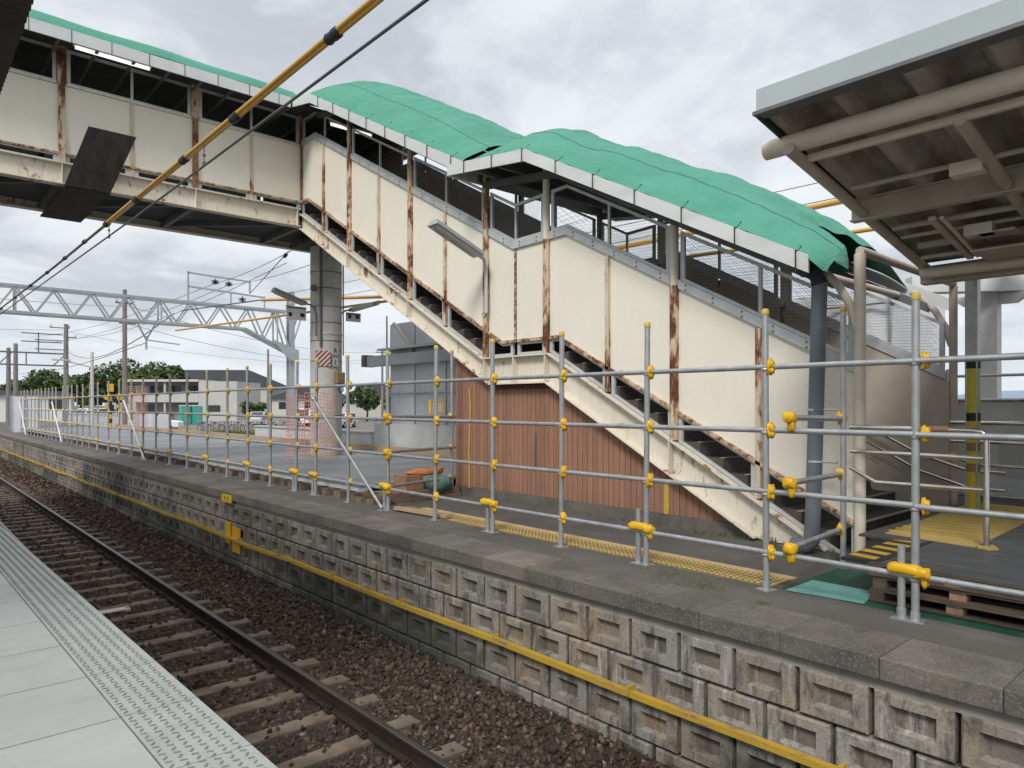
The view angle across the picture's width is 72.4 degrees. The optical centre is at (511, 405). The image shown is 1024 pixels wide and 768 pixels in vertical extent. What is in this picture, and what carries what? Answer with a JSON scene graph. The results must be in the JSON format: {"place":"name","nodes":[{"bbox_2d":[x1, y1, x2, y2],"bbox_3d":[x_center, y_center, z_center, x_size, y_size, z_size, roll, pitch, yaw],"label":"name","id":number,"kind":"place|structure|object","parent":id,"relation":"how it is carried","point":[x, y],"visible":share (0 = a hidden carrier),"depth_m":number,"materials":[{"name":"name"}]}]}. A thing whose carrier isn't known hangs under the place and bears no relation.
{"place":"outdoors","nodes":[
{"label":"outdoors","id":0,"kind":"place"},
{"bbox_2d":[0,391,75,421],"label":"shed","id":1,"kind":"structure","parent":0,"point":[3,406],"depth_m":95.51,"materials":[{"name":"white paint"}]},
{"bbox_2d":[0,573,160,767],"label":"platform","id":2,"kind":"structure","parent":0,"point":[57,710],"depth_m":3.33,"materials":[{"name":"concrete"}]},
{"bbox_2d":[0,0,33,94],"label":"canopy","id":3,"kind":"object","parent":2,"relation":"on","point":[14,14],"visible":1,"depth_m":4.20,"materials":[{"name":"grey metal"}]},
{"bbox_2d":[75,406,103,411],"bbox_3d":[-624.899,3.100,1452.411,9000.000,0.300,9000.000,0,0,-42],"label":"ground","id":4,"kind":"structure","parent":0,"point":[88,406],"depth_m":1087.13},
{"bbox_2d":[0,431,1023,767],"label":"platform wall","id":5,"kind":"structure","parent":4,"relation":"on","point":[840,693],"depth_m":5.54,"materials":[{"name":"concrete"}]},
{"bbox_2d":[0,448,846,767],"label":"yellow conduit","id":6,"kind":"object","parent":5,"relation":"attached to","point":[702,720],"visible":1,"depth_m":5.96,"materials":[{"name":"plastic"}]},
{"bbox_2d":[0,412,384,433],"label":"yard","id":7,"kind":"structure","parent":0,"point":[363,425],"depth_m":75.63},
{"bbox_2d":[5,348,10,425],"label":"utility pole","id":8,"kind":"object","parent":7,"relation":"on","point":[8,385],"visible":0.87,"depth_m":75.32,"materials":[{"name":"concrete"}]},
{"bbox_2d":[22,368,62,390],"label":"leafy tree","id":9,"kind":"object","parent":7,"relation":"on","point":[49,380],"visible":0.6,"depth_m":117.50,"materials":[{"name":"green plant"}]},
{"bbox_2d":[35,324,76,424],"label":"utility pole","id":10,"kind":"object","parent":7,"relation":"on","point":[65,369],"visible":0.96,"depth_m":69.87,"materials":[{"name":"concrete"}]},
{"bbox_2d":[0,332,63,366],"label":"catenary gantry","id":11,"kind":"object","parent":10,"relation":"attached to","point":[26,364],"visible":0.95,"depth_m":68.25,"materials":[{"name":"grey metal"}]},
{"bbox_2d":[59,373,116,407],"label":"leafy tree","id":12,"kind":"object","parent":7,"relation":"on","point":[77,379],"visible":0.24,"depth_m":111.44,"materials":[{"name":"green plant"}]},
{"bbox_2d":[68,413,134,426],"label":"striped barrier","id":13,"kind":"object","parent":7,"relation":"on","point":[103,418],"visible":0.27,"depth_m":54.32,"materials":[{"name":"white paint"}]},
{"bbox_2d":[78,357,142,415],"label":"leafy tree","id":14,"kind":"object","parent":7,"relation":"on","point":[114,369],"visible":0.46,"depth_m":111.30,"materials":[{"name":"green plant"}]},
{"bbox_2d":[115,289,135,424],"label":"utility pole","id":15,"kind":"object","parent":7,"relation":"on","point":[124,367],"visible":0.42,"depth_m":41.88,"materials":[{"name":"concrete"}]},
{"bbox_2d":[113,361,169,392],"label":"leafy tree","id":16,"kind":"object","parent":7,"relation":"on","point":[145,372],"visible":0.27,"depth_m":108.79,"materials":[{"name":"green plant"}]},
{"bbox_2d":[135,413,168,427],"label":"grey cabinet","id":17,"kind":"object","parent":7,"relation":"on","point":[162,420],"visible":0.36,"depth_m":50.02,"materials":[{"name":"metal"}]},
{"bbox_2d":[104,370,285,415],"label":"hall","id":18,"kind":"structure","parent":7,"relation":"on","point":[234,375],"depth_m":137.26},
{"bbox_2d":[349,386,380,420],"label":"leafy tree","id":19,"kind":"object","parent":7,"relation":"on","point":[368,398],"visible":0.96,"depth_m":93.58,"materials":[{"name":"green plant"}]},
{"bbox_2d":[905,274,1023,397],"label":"white gantry","id":20,"kind":"object","parent":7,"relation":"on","point":[997,293],"visible":0.33,"depth_m":9.67,"materials":[{"name":"metal"}]},
{"bbox_2d":[127,379,259,420],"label":"grey building","id":21,"kind":"structure","parent":0,"point":[216,402],"depth_m":95.04,"materials":[{"name":"concrete"}]},
{"bbox_2d":[22,424,455,499],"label":"temporary deck","id":22,"kind":"structure","parent":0,"point":[372,467],"depth_m":16.85,"materials":[{"name":"metal"}]},
{"bbox_2d":[286,394,304,456],"bbox_3d":[-5.193,0.485,16.758,0.699,1.508,0.018,0,0,36],"label":"safety net","id":23,"kind":"object","parent":22,"relation":"on","point":[290,427],"visible":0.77,"depth_m":16.79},
{"bbox_2d":[305,392,334,456],"bbox_3d":[-4.574,0.460,16.673,0.703,1.558,0.018,0,0,-20],"label":"safety net","id":24,"kind":"object","parent":22,"relation":"on","point":[323,426],"visible":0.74,"depth_m":16.69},
{"bbox_2d":[272,388,345,415],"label":"house","id":25,"kind":"structure","parent":0,"point":[278,404],"depth_m":131.33,"materials":[{"name":"paint"}]},
{"bbox_2d":[254,425,373,444],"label":"wall","id":26,"kind":"structure","parent":0,"point":[361,437],"depth_m":24.60,"materials":[{"name":"grey"}]},
{"bbox_2d":[0,456,673,767],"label":"ballast bed","id":27,"kind":"object","parent":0,"point":[308,703],"visible":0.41,"depth_m":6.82,"materials":[{"name":"gravel"}]},
{"bbox_2d":[66,568,164,584],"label":"railway sleeper","id":28,"kind":"object","parent":27,"relation":"on","point":[129,572],"visible":0.24,"depth_m":11.08,"materials":[{"name":"concrete"}]},
{"bbox_2d":[75,575,175,593],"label":"railway sleeper","id":29,"kind":"object","parent":27,"relation":"on","point":[139,579],"visible":0.23,"depth_m":10.59,"materials":[{"name":"concrete"}]},
{"bbox_2d":[85,583,187,601],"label":"railway sleeper","id":30,"kind":"object","parent":27,"relation":"on","point":[137,592],"visible":0.23,"depth_m":10.13,"materials":[{"name":"concrete"}]},
{"bbox_2d":[95,590,202,610],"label":"railway sleeper","id":31,"kind":"object","parent":27,"relation":"on","point":[150,601],"visible":0.23,"depth_m":9.71,"materials":[{"name":"concrete"}]},
{"bbox_2d":[108,599,217,622],"bbox_3d":[-4.877,2.757,9.078,2.000,0.245,0.240,0,0,-41],"label":"railway sleeper","id":32,"kind":"object","parent":27,"relation":"on","point":[176,605],"visible":0.21,"depth_m":9.20,"materials":[{"name":"concrete"}]},
{"bbox_2d":[121,608,233,633],"bbox_3d":[-4.466,2.757,8.616,2.000,0.245,0.240,0,0,-42],"label":"railway sleeper","id":33,"kind":"object","parent":27,"relation":"on","point":[191,615],"visible":0.25,"depth_m":8.78,"materials":[{"name":"concrete"}]},
{"bbox_2d":[136,619,252,646],"bbox_3d":[-4.046,2.757,8.145,2.000,0.245,0.240,0,0,-42],"label":"railway sleeper","id":34,"kind":"object","parent":27,"relation":"on","point":[206,629],"visible":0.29,"depth_m":8.32,"materials":[{"name":"concrete"}]},
{"bbox_2d":[152,630,272,662],"bbox_3d":[-3.635,2.757,7.685,2.000,0.245,0.240,0,0,-42],"label":"railway sleeper","id":35,"kind":"object","parent":27,"relation":"on","point":[211,647],"visible":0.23,"depth_m":7.87,"materials":[{"name":"concrete"}]},
{"bbox_2d":[0,477,455,767],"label":"steel rail","id":36,"kind":"object","parent":27,"relation":"on","point":[394,742],"depth_m":6.96,"materials":[{"name":"metal"}]},
{"bbox_2d":[170,644,295,678],"bbox_3d":[-3.220,2.757,7.219,2.000,0.245,0.240,0,0,-41],"label":"railway sleeper","id":37,"kind":"object","parent":27,"relation":"on","point":[222,664],"visible":0.25,"depth_m":7.36,"materials":[{"name":"concrete"}]},
{"bbox_2d":[191,658,320,697],"bbox_3d":[-2.819,2.757,6.769,2.000,0.245,0.240,0,0,-41],"label":"railway sleeper","id":38,"kind":"object","parent":27,"relation":"on","point":[268,674],"visible":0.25,"depth_m":6.93,"materials":[{"name":"concrete"}]},
{"bbox_2d":[215,674,349,719],"bbox_3d":[-2.408,2.757,6.308,2.000,0.245,0.240,0,0,-41],"label":"railway sleeper","id":39,"kind":"object","parent":27,"relation":"on","point":[294,692],"visible":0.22,"depth_m":6.46,"materials":[{"name":"concrete"}]},
{"bbox_2d":[242,693,382,745],"bbox_3d":[-1.989,2.757,5.838,2.000,0.245,0.240,0,0,-42],"label":"railway sleeper","id":40,"kind":"object","parent":27,"relation":"on","point":[325,714],"visible":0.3,"depth_m":6.00,"materials":[{"name":"concrete"}]},
{"bbox_2d":[275,715,420,767],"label":"railway sleeper","id":41,"kind":"object","parent":27,"relation":"on","point":[360,739],"visible":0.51,"depth_m":5.56,"materials":[{"name":"concrete"}]},
{"bbox_2d":[392,741,467,767],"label":"railway sleeper","id":42,"kind":"object","parent":27,"relation":"on","point":[449,754],"visible":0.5,"depth_m":5.44,"materials":[{"name":"concrete"}]},
{"bbox_2d":[345,385,389,416],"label":"house","id":43,"kind":"structure","parent":0,"point":[357,410],"depth_m":105.34,"materials":[{"name":"paint"}]},
{"bbox_2d":[0,425,1023,663],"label":"platform","id":44,"kind":"structure","parent":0,"point":[992,644],"depth_m":6.86,"materials":[{"name":"concrete"}]},
{"bbox_2d":[10,395,39,432],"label":"panel wall","id":45,"kind":"structure","parent":44,"relation":"on","point":[15,417],"depth_m":37.87,"materials":[{"name":"metal"}]},
{"bbox_2d":[51,352,133,426],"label":"lamp post","id":46,"kind":"object","parent":44,"relation":"on","point":[91,367],"visible":0.74,"depth_m":44.96,"materials":[{"name":"metal"}]},
{"bbox_2d":[0,271,300,426],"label":"catenary gantry","id":47,"kind":"object","parent":44,"relation":"on","point":[290,351],"visible":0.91,"depth_m":26.52,"materials":[{"name":"grey metal"}]},
{"bbox_2d":[0,0,383,309],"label":"insulated catenary","id":48,"kind":"object","parent":47,"relation":"attached to","point":[333,35],"visible":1,"depth_m":6.19,"materials":[{"name":"plastic"}]},
{"bbox_2d":[202,145,205,165],"bbox_3d":[-3.133,-2.542,7.121,0.034,0.215,0.040,0,0,-42],"label":"dropper","id":49,"kind":"object","parent":48,"relation":"hanging from","point":[204,161],"visible":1,"depth_m":7.12,"materials":[{"name":"grey metal"}]},
{"bbox_2d":[0,0,428,314],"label":"contact wire","id":50,"kind":"object","parent":49,"relation":"hanging from","point":[381,33],"visible":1,"depth_m":5.77,"materials":[{"name":"metal"}]},
{"bbox_2d":[175,227,873,330],"bbox_3d":[0.230,-2.725,14.842,33.994,0.211,0.646,0,0,42],"label":"overhead wire","id":51,"kind":"object","parent":47,"relation":"attached to","point":[862,230],"visible":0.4,"depth_m":18.83,"materials":[{"name":"metal"}]},
{"bbox_2d":[289,237,343,455],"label":"bridge pillar","id":52,"kind":"structure","parent":44,"relation":"on","point":[326,279],"depth_m":17.23,"materials":[{"name":"concrete"}]},
{"bbox_2d":[271,287,316,335],"bbox_3d":[-5.246,-2.245,16.857,1.042,1.091,0.292,0,0,-42],"label":"platform lamp","id":53,"kind":"object","parent":52,"relation":"attached to","point":[287,296],"visible":1,"depth_m":16.82,"materials":[{"name":"grey metal"}]},
{"bbox_2d":[286,306,305,320],"bbox_3d":[-5.167,-2.210,16.759,0.490,0.320,0.044,0,0,-42],"label":"sign board","id":54,"kind":"object","parent":53,"relation":"hanging from","point":[295,313],"visible":1,"depth_m":16.73,"materials":[{"name":"grey metal"}]},
{"bbox_2d":[355,486,459,504],"bbox_3d":[-1.557,1.377,10.876,1.650,0.145,0.590,0,0,-42],"label":"plank stack","id":55,"kind":"object","parent":44,"relation":"on","point":[397,497],"visible":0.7,"depth_m":10.53,"materials":[{"name":"wood"}]},
{"bbox_2d":[394,474,422,490],"bbox_3d":[-1.615,1.190,10.919,0.320,0.220,0.350,0,0,-42],"label":"wood crate","id":56,"kind":"object","parent":55,"relation":"on","point":[401,478],"visible":0.64,"depth_m":10.80,"materials":[{"name":"wood"}]},
{"bbox_2d":[423,474,452,492],"bbox_3d":[-1.153,1.227,11.018,0.467,0.291,0.405,0,0,-42],"label":"green sack","id":57,"kind":"object","parent":55,"relation":"on","point":[444,483],"visible":0.75,"depth_m":10.87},
{"bbox_2d":[383,350,456,495],"bbox_3d":[-1.343,0.279,10.449,0.156,2.342,1.917,0,0,26],"label":"scaffold post","id":58,"kind":"object","parent":44,"relation":"on","point":[451,447],"visible":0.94,"depth_m":10.88,"materials":[{"name":"grey metal"}]},
{"bbox_2d":[19,292,1023,624],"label":"scaffold fence","id":59,"kind":"object","parent":44,"relation":"on","point":[901,570],"visible":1,"depth_m":6.42,"materials":[{"name":"grey metal"}]},
{"bbox_2d":[390,506,797,587],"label":"tactile paving","id":60,"kind":"structure","parent":44,"relation":"on","point":[736,573],"depth_m":6.88,"materials":[{"name":"yellow tile"}]},
{"bbox_2d":[455,359,777,542],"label":"wooden shed","id":61,"kind":"structure","parent":44,"relation":"on","point":[597,450],"depth_m":9.94,"materials":[{"name":"wood"}]},
{"bbox_2d":[292,93,1005,552],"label":"covered staircase","id":62,"kind":"structure","parent":44,"relation":"on","point":[598,301],"depth_m":9.04,"materials":[{"name":"beige metal"}]},
{"bbox_2d":[0,17,416,252],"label":"footbridge","id":63,"kind":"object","parent":62,"relation":"attached to","point":[60,94],"visible":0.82,"depth_m":14.15,"materials":[{"name":"beige metal"}]},
{"bbox_2d":[10,36,55,80],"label":"window frame","id":64,"kind":"structure","parent":63,"relation":"in","point":[22,38],"depth_m":12.59,"materials":[{"name":"metal"}]},
{"bbox_2d":[40,126,135,222],"bbox_3d":[-8.421,-4.475,13.827,1.110,1.090,2.950,0,0,-42],"label":"shield board","id":65,"kind":"object","parent":63,"relation":"attached to","point":[100,159],"visible":1,"depth_m":12.91,"materials":[{"name":"grey metal"}]},
{"bbox_2d":[73,43,151,70],"bbox_3d":[-7.360,-6.432,12.931,1.280,0.097,0.080,0,0,-42],"label":"tube lamp","id":66,"kind":"object","parent":63,"relation":"attached to","point":[110,56],"visible":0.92,"depth_m":12.89,"materials":[{"name":"white"}]},
{"bbox_2d":[67,49,190,115],"bbox_3d":[-7.354,-6.203,13.539,2.160,0.635,0.040,0,0,-42],"label":"window frame","id":67,"kind":"structure","parent":63,"relation":"in","point":[69,52],"depth_m":13.52,"materials":[{"name":"metal"}]},
{"bbox_2d":[29,9,295,97],"bbox_3d":[-12.635,-6.675,10.379,18.150,0.340,3.950,0,0,-42],"label":"green tarpaulin","id":68,"kind":"object","parent":63,"relation":"on","point":[125,42],"visible":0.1,"depth_m":13.11,"materials":[{"name":"fabric"}]},
{"bbox_2d":[198,183,299,208],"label":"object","id":69,"kind":"structure","parent":63,"relation":"in","point":[247,195],"depth_m":15.01,"materials":[{"name":"metal"}]},
{"bbox_2d":[199,88,298,143],"bbox_3d":[-5.622,-6.203,15.083,2.160,0.635,0.040,0,0,-42],"label":"window frame","id":70,"kind":"structure","parent":63,"relation":"in","point":[201,90],"depth_m":15.05,"materials":[{"name":"metal"}]},
{"bbox_2d":[352,128,406,182],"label":"window frame","id":71,"kind":"structure","parent":62,"relation":"in","point":[381,143],"depth_m":13.32,"materials":[{"name":"metal"}]},
{"bbox_2d":[310,81,524,163],"bbox_3d":[-1.088,-5.223,13.666,3.838,3.274,5.252,0,0,-42],"label":"green tarpaulin","id":72,"kind":"object","parent":62,"relation":"on","point":[457,133],"visible":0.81,"depth_m":12.25,"materials":[{"name":"fabric"}]},
{"bbox_2d":[414,157,482,224],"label":"window frame","id":73,"kind":"structure","parent":62,"relation":"in","point":[445,202],"depth_m":11.75,"materials":[{"name":"metal"}]},
{"bbox_2d":[427,219,487,317],"bbox_3d":[-0.763,-2.023,10.464,1.067,1.331,0.308,0,0,-42],"label":"platform lamp","id":74,"kind":"object","parent":62,"relation":"attached to","point":[452,236],"visible":1,"depth_m":10.42,"materials":[{"name":"grey metal"}]},
{"bbox_2d":[490,192,542,241],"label":"window frame","id":75,"kind":"structure","parent":62,"relation":"in","point":[492,195],"depth_m":10.44,"materials":[{"name":"metal"}]},
{"bbox_2d":[550,339,604,389],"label":"slot window frame","id":76,"kind":"structure","parent":62,"relation":"in","point":[552,341],"depth_m":9.51,"materials":[{"name":"metal"}]},
{"bbox_2d":[551,184,669,274],"bbox_3d":[1.233,-2.306,9.137,0.036,1.488,2.010,0,0,-42],"label":"window frame","id":77,"kind":"structure","parent":62,"relation":"in","point":[553,192],"depth_m":9.08,"materials":[{"name":"metal"}]},
{"bbox_2d":[601,222,655,260],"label":"window frame","id":78,"kind":"structure","parent":62,"relation":"in","point":[602,226],"depth_m":11.97,"materials":[{"name":"metal"}]},
{"bbox_2d":[611,376,669,435],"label":"slot window frame","id":79,"kind":"structure","parent":62,"relation":"in","point":[613,378],"depth_m":8.82,"materials":[{"name":"metal"}]},
{"bbox_2d":[463,128,906,287],"bbox_3d":[2.451,-2.675,9.694,3.960,2.947,5.590,0,0,-42],"label":"green tarpaulin","id":80,"kind":"object","parent":62,"relation":"on","point":[824,242],"visible":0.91,"depth_m":8.02,"materials":[{"name":"fabric"}]},
{"bbox_2d":[679,416,754,494],"bbox_3d":[2.311,0.535,7.927,0.040,0.874,0.980,0,0,-42],"label":"slot window frame","id":81,"kind":"structure","parent":62,"relation":"in","point":[681,420],"depth_m":7.90,"materials":[{"name":"metal"}]},
{"bbox_2d":[662,222,777,296],"bbox_3d":[3.174,-2.306,10.867,0.036,1.488,2.010,0,0,-42],"label":"window frame","id":82,"kind":"structure","parent":62,"relation":"in","point":[775,293],"depth_m":10.82,"materials":[{"name":"metal"}]},
{"bbox_2d":[680,231,853,359],"bbox_3d":[2.663,-1.249,7.532,0.036,1.634,1.990,0,0,-42],"label":"window frame","id":83,"kind":"structure","parent":62,"relation":"in","point":[850,354],"depth_m":7.51,"materials":[{"name":"metal"}]},
{"bbox_2d":[769,473,853,552],"bbox_3d":[3.023,1.112,7.129,0.040,0.897,0.960,0,0,-42],"label":"slot window frame","id":84,"kind":"structure","parent":62,"relation":"in","point":[771,504],"depth_m":7.02,"materials":[{"name":"metal"}]},
{"bbox_2d":[787,271,944,369],"bbox_3d":[4.604,-1.249,9.262,0.036,1.634,1.990,0,0,-42],"label":"window frame","id":85,"kind":"structure","parent":62,"relation":"in","point":[941,324],"depth_m":8.91,"materials":[{"name":"metal"}]},
{"bbox_2d":[789,261,837,552],"bbox_3d":[2.892,0.035,6.765,0.274,2.863,0.451,0,0,-42],"label":"downpipe","id":86,"kind":"object","parent":44,"relation":"on","point":[816,275],"visible":0.88,"depth_m":6.72,"materials":[{"name":"grey metal"}]},
{"bbox_2d":[782,306,847,568],"bbox_3d":[2.558,0.279,5.833,0.132,2.342,1.453,0,0,42],"label":"scaffold post","id":87,"kind":"object","parent":44,"relation":"on","point":[790,484],"visible":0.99,"depth_m":6.25,"materials":[{"name":"grey metal"}]},
{"bbox_2d":[752,0,1023,285],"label":"platform canopy","id":88,"kind":"object","parent":44,"relation":"on","point":[897,143],"visible":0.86,"depth_m":4.91,"materials":[{"name":"grey metal"}]},
{"bbox_2d":[928,216,978,259],"bbox_3d":[3.758,-1.415,5.928,1.006,0.205,0.101,0,0,-42],"label":"canopy light","id":89,"kind":"object","parent":88,"relation":"attached to","point":[957,241],"visible":0.84,"depth_m":5.87,"materials":[{"name":"beige metal"}]},
{"bbox_2d":[970,227,1023,260],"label":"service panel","id":90,"kind":"object","parent":88,"relation":"attached to","point":[1010,234],"visible":1,"depth_m":5.91,"materials":[{"name":"beige metal"}]},
{"bbox_2d":[781,568,1023,637],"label":"green sheet","id":91,"kind":"object","parent":44,"relation":"on","point":[851,578],"visible":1,"depth_m":5.06,"materials":[{"name":"plastic"}]},
{"bbox_2d":[786,580,869,603],"bbox_3d":[2.499,1.441,5.416,0.460,0.004,0.560,0,0,-42],"label":"teal sheet","id":92,"kind":"object","parent":91,"relation":"on","point":[831,590],"visible":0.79,"depth_m":5.42,"materials":[{"name":"plastic"}]},
{"bbox_2d":[870,581,1023,630],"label":"wooden pallet","id":93,"kind":"object","parent":91,"relation":"on","point":[952,609],"visible":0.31,"depth_m":4.79,"materials":[{"name":"brown wood"}]},
{"bbox_2d":[873,576,1023,615],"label":"wooden pallet","id":94,"kind":"object","parent":93,"relation":"on","point":[954,596],"visible":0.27,"depth_m":4.77,"materials":[{"name":"brown wood"}]},
{"bbox_2d":[868,561,1023,600],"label":"wooden pallet","id":95,"kind":"object","parent":94,"relation":"on","point":[874,564],"visible":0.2,"depth_m":4.73,"materials":[{"name":"brown wood"}]},
{"bbox_2d":[859,498,1023,590],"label":"raised deck","id":96,"kind":"structure","parent":95,"relation":"on","point":[1004,564],"depth_m":5.34,"materials":[{"name":"grey wood"}]},
{"bbox_2d":[841,540,934,563],"bbox_3d":[3.057,1.170,5.662,1.140,0.040,0.295,0,0,-42],"label":"striped mat","id":97,"kind":"object","parent":96,"relation":"on","point":[884,551],"visible":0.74,"depth_m":5.50,"materials":[{"name":"yellow rubber"}]},
{"bbox_2d":[849,425,998,550],"bbox_3d":[3.509,0.661,6.027,0.220,0.980,1.169,0,0,-42],"label":"handrail","id":98,"kind":"object","parent":96,"relation":"on","point":[985,489],"visible":0.77,"depth_m":5.83,"materials":[{"name":"silver metal"}]},
{"bbox_2d":[885,503,1023,547],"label":"yellow mat","id":99,"kind":"object","parent":96,"relation":"on","point":[959,529],"visible":0.75,"depth_m":6.58,"materials":[{"name":"rubber"}]},
{"bbox_2d":[965,279,980,508],"bbox_3d":[5.121,-0.175,7.780,0.148,2.650,0.152,0,0,-42],"label":"striped post","id":100,"kind":"object","parent":99,"relation":"on","point":[972,369],"visible":0.85,"depth_m":7.73,"materials":[{"name":"yellow metal"}]},
{"bbox_2d":[950,420,1023,468],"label":"handrail","id":101,"kind":"object","parent":96,"relation":"on","point":[1003,423],"visible":0.74,"depth_m":7.93,"materials":[{"name":"silver metal"}]},
{"bbox_2d":[946,369,1023,504],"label":"sheet fence","id":102,"kind":"object","parent":44,"relation":"on","point":[1011,481],"visible":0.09,"depth_m":8.79,"materials":[{"name":"grey"}]},
{"bbox_2d":[0,0,1023,405],"label":"sky","id":103,"kind":"structure","parent":0,"point":[680,80],"materials":[{"name":"grey"}]},
{"bbox_2d":[261,199,841,300],"bbox_3d":[3.201,-3.450,14.085,28.693,0.095,2.440,0,0,42],"label":"overhead wire","id":104,"kind":"object","parent":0,"point":[825,204],"visible":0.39,"depth_m":14.97,"materials":[{"name":"metal"}]},
{"bbox_2d":[361,297,779,450],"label":"sheathed building","id":105,"kind":"structure","parent":0,"point":[411,351],"depth_m":19.31,"materials":[{"name":"grey metal"}]},
{"bbox_2d":[792,288,944,363],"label":"sheathed building","id":106,"kind":"structure","parent":0,"point":[933,345],"depth_m":11.49,"materials":[{"name":"grey metal"}]},
{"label":"platform body","id":107,"kind":"structure","parent":0,"visible":0},
{"bbox_2d":[0,526,277,767],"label":"platform edge strip","id":108,"kind":"object","parent":107,"relation":"on","point":[169,720],"visible":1,"depth_m":3.69,"materials":[{"name":"concrete"}]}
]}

